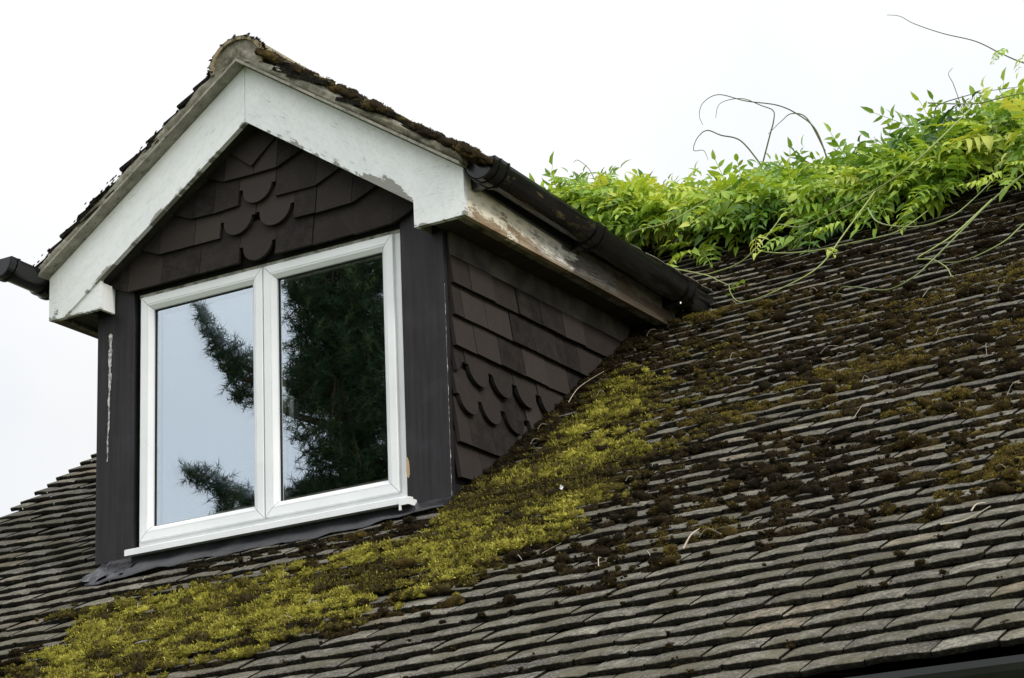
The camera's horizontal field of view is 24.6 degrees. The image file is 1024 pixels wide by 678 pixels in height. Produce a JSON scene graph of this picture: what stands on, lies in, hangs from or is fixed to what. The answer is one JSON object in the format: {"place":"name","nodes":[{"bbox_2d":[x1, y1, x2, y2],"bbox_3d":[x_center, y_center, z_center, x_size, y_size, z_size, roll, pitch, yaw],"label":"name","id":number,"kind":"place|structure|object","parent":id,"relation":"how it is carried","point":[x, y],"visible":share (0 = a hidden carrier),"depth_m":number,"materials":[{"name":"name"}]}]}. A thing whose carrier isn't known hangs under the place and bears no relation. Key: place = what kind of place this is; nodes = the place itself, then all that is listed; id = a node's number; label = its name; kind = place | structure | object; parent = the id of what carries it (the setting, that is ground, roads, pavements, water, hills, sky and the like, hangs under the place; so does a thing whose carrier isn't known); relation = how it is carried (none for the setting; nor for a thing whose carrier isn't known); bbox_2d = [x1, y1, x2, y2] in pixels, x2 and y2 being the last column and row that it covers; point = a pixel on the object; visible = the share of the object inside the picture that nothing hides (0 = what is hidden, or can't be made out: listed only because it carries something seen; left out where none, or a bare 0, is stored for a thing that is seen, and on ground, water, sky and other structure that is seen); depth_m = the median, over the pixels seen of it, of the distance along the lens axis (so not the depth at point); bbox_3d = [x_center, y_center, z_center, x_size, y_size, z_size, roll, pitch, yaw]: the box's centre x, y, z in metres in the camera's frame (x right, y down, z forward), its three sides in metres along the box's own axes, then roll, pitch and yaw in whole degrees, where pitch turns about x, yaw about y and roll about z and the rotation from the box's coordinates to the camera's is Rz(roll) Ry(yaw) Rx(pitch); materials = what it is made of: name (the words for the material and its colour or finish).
{"place":"outdoors","nodes":[
{"label":"outdoors","id":0,"kind":"place"},
{"bbox_2d":[0,0,1023,516],"label":"sky","id":1,"kind":"structure","parent":0,"point":[85,84],"materials":[{"name":"white"}]},
{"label":"ground","id":2,"kind":"structure","parent":0,"visible":0},
{"bbox_2d":[0,150,1023,677],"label":"roof","id":3,"kind":"structure","parent":2,"relation":"on","point":[822,612],"depth_m":6.65,"materials":[{"name":"tile"}]},
{"bbox_2d":[0,256,49,300],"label":"gutter","id":4,"kind":"object","parent":3,"relation":"attached to","point":[18,272],"visible":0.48,"depth_m":8.93,"materials":[{"name":"black plastic"}]},
{"bbox_2d":[0,340,742,677],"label":"moss carpet","id":5,"kind":"object","parent":3,"relation":"on","point":[100,642],"visible":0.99,"depth_m":7.60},
{"bbox_2d":[107,221,1021,634],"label":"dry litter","id":6,"kind":"object","parent":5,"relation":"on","point":[597,395],"visible":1,"depth_m":7.62,"materials":[{"name":"brown plant"}]},
{"bbox_2d":[35,35,713,584],"bbox_3d":[-0.222,0.605,9.492,1.992,2.899,2.908,-13,-21,29],"label":"dormer","id":7,"kind":"object","parent":3,"relation":"attached to","point":[303,305],"visible":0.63,"depth_m":8.53,"materials":[{"name":"tile"}]},
{"bbox_2d":[32,33,499,266],"bbox_3d":[-0.966,-0.764,8.660,2.080,0.775,0.164,-13,-21,29],"label":"verge moss","id":8,"kind":"object","parent":7,"relation":"on","point":[470,153],"visible":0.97,"depth_m":8.33,"materials":[{"name":"brown plant"}]},
{"bbox_2d":[124,229,416,556],"bbox_3d":[-0.868,0.213,8.457,1.241,1.046,0.137,-13,-21,29],"label":"window","id":9,"kind":"structure","parent":7,"relation":"in","point":[272,394],"depth_m":8.46,"materials":[{"name":"white plastic"}]},
{"bbox_2d":[464,155,715,313],"bbox_3d":[0.322,-0.346,8.782,0.161,0.129,1.724,-13,-21,29],"label":"gutter","id":10,"kind":"object","parent":7,"relation":"attached to","point":[578,228],"visible":0.96,"depth_m":8.64,"materials":[{"name":"black plastic"}]},
{"bbox_2d":[0,160,1023,677],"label":"moss cushions","id":11,"kind":"object","parent":3,"relation":"on","point":[808,372],"visible":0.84,"depth_m":7.62,"materials":[{"name":"plant"}]},
{"bbox_2d":[1,171,1023,677],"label":"moss tufts","id":12,"kind":"object","parent":3,"relation":"on","point":[869,469],"visible":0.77,"depth_m":7.63,"materials":[{"name":"plant"}]},
{"bbox_2d":[568,371,603,401],"bbox_3d":[0.269,0.179,8.740,0.020,0.184,0.273,-13,-21,30],"label":"twig","id":13,"kind":"object","parent":3,"relation":"on","point":[581,385],"visible":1,"depth_m":8.73,"materials":[{"name":"grey wood"}]},
{"bbox_2d":[683,528,699,548],"bbox_3d":[0.517,0.566,6.687,0.013,0.079,0.099,-17,-23,38],"label":"twig","id":14,"kind":"object","parent":3,"relation":"on","point":[689,537],"visible":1,"depth_m":6.66,"materials":[{"name":"beige wood"}]},
{"bbox_2d":[529,15,1023,301],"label":"wisteria","id":15,"kind":"object","parent":3,"relation":"on","point":[929,161],"visible":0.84,"depth_m":10.01,"materials":[{"name":"green plant"}]},
{"bbox_2d":[847,654,1023,677],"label":"gutter","id":16,"kind":"object","parent":3,"relation":"attached to","point":[1007,667],"depth_m":5.16,"materials":[{"name":"black plastic"}]},
{"bbox_2d":[940,506,990,524],"bbox_3d":[1.171,0.455,6.062,0.135,0.034,0.008,-10,-19,22],"label":"twig","id":17,"kind":"object","parent":3,"relation":"on","point":[963,519],"visible":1,"depth_m":6.06,"materials":[{"name":"beige wood"}]}
]}

